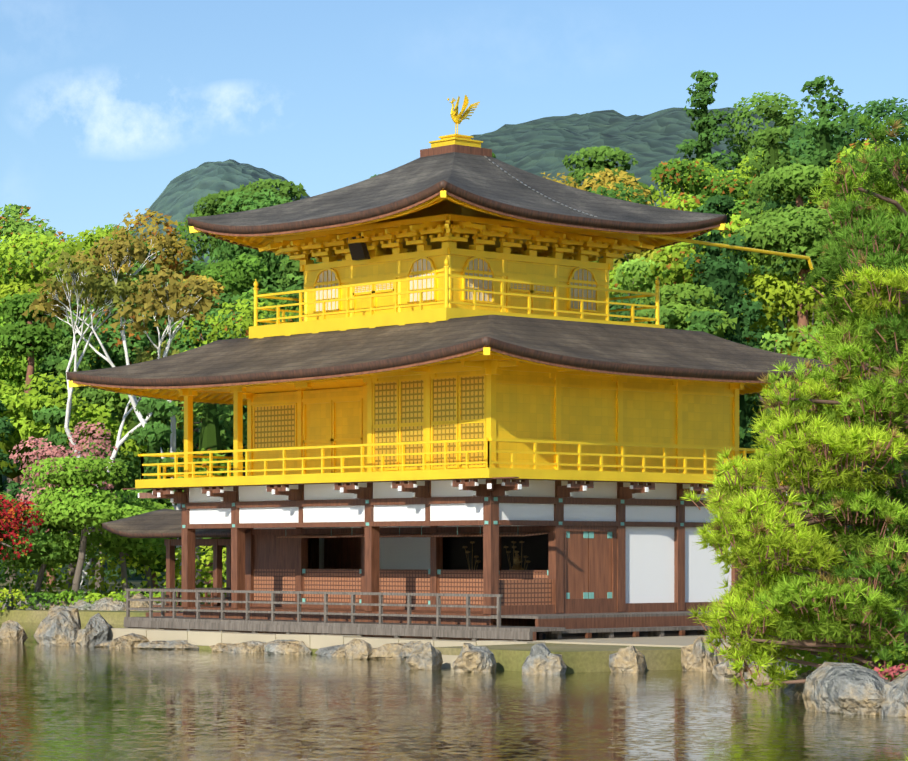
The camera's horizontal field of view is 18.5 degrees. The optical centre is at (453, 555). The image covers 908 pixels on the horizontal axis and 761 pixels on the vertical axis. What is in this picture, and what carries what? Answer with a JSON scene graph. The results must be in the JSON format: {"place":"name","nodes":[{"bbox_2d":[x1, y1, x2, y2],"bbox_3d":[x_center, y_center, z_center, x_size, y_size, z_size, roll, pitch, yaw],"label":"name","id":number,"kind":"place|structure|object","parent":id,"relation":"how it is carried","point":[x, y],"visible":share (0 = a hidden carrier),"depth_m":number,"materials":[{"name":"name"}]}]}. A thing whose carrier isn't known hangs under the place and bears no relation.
{"place":"outdoors","nodes":[
{"label":"outdoors","id":0,"kind":"place"},
{"bbox_2d":[127,159,309,262],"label":"hill","id":1,"kind":"structure","parent":0,"point":[179,196],"depth_m":695.63,"materials":[{"name":"green plant"}]},
{"bbox_2d":[0,263,896,579],"bbox_3d":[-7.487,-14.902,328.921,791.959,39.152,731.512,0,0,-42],"label":"ridge backdrop","id":2,"kind":"structure","parent":0,"point":[134,577],"depth_m":219.73,"materials":[{"name":"green plant"}]},
{"bbox_2d":[0,622,907,760],"bbox_3d":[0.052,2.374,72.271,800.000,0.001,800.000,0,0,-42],"label":"pond water","id":3,"kind":"structure","parent":0,"point":[72,703],"depth_m":41.53,"materials":[{"name":"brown liquid"}]},
{"bbox_2d":[0,580,907,680],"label":"shore ground","id":4,"kind":"structure","parent":0,"point":[575,657],"depth_m":58.41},
{"bbox_2d":[146,539,230,616],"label":"pavilion post frame","id":5,"kind":"object","parent":4,"relation":"on","point":[171,544],"visible":0.21,"depth_m":78.49,"materials":[{"name":"brown wood"}]},
{"bbox_2d":[107,628,545,648],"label":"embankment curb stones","id":6,"kind":"object","parent":4,"relation":"on","point":[210,638],"visible":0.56,"depth_m":68.26,"materials":[{"name":"beige stone"}]},
{"bbox_2d":[124,588,755,640],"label":"veranda decks","id":7,"kind":"object","parent":4,"relation":"on","point":[600,625],"visible":0.79,"depth_m":66.43,"materials":[{"name":"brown wood"}]},
{"bbox_2d":[0,175,907,602],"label":"tree trunks","id":8,"kind":"object","parent":4,"relation":"on","point":[78,573],"visible":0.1,"depth_m":109.08,"materials":[{"name":"white plant"}]},
{"bbox_2d":[0,70,907,687],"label":"forest foliage","id":9,"kind":"object","parent":4,"relation":"on","point":[738,296],"visible":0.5,"depth_m":119.28,"materials":[{"name":"green plant"}]},
{"bbox_2d":[0,593,907,716],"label":"shore rocks","id":10,"kind":"object","parent":4,"relation":"on","point":[841,688],"visible":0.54,"depth_m":57.09,"materials":[{"name":"grey stone"}]},
{"bbox_2d":[68,134,859,625],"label":"golden pavilion","id":11,"kind":"structure","parent":4,"relation":"on","point":[534,486],"depth_m":69.08,"materials":[{"name":"gold metal"}]},
{"bbox_2d":[102,509,249,537],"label":"side porch roof","id":12,"kind":"structure","parent":11,"relation":"on","point":[163,523],"depth_m":78.45,"materials":[{"name":"brown wood"}]},
{"bbox_2d":[187,152,726,244],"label":"upper roof","id":13,"kind":"structure","parent":11,"relation":"on","point":[481,180],"depth_m":70.71,"materials":[{"name":"brown wood"}]},
{"bbox_2d":[66,315,860,400],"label":"roof","id":14,"kind":"structure","parent":11,"relation":"on","point":[646,350],"depth_m":67.67,"materials":[{"name":"brown wood"}]},
{"bbox_2d":[447,95,479,133],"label":"phoenix statue","id":15,"kind":"object","parent":11,"relation":"on","point":[457,118],"visible":0.9,"depth_m":72.30,"materials":[{"name":"gold metal"}]},
{"bbox_2d":[441,634,728,667],"bbox_3d":[6.094,2.244,63.228,15.300,0.660,5.700,0,0,-42],"label":"stone foundation","id":16,"kind":"object","parent":4,"relation":"on","point":[652,641],"visible":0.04,"depth_m":61.86,"materials":[{"name":"beige stone"}]},
{"bbox_2d":[0,0,907,241],"label":"sky","id":17,"kind":"structure","parent":0,"point":[104,104],"materials":[{"name":"blue"}]},
{"bbox_2d":[471,107,858,206],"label":"hill","id":18,"kind":"structure","parent":0,"point":[546,145],"depth_m":584.27,"materials":[{"name":"green plant"}]},
{"bbox_2d":[679,112,907,760],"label":"pine","id":19,"kind":"object","parent":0,"point":[777,588],"depth_m":43.98,"materials":[{"name":"green plant"}]}
]}

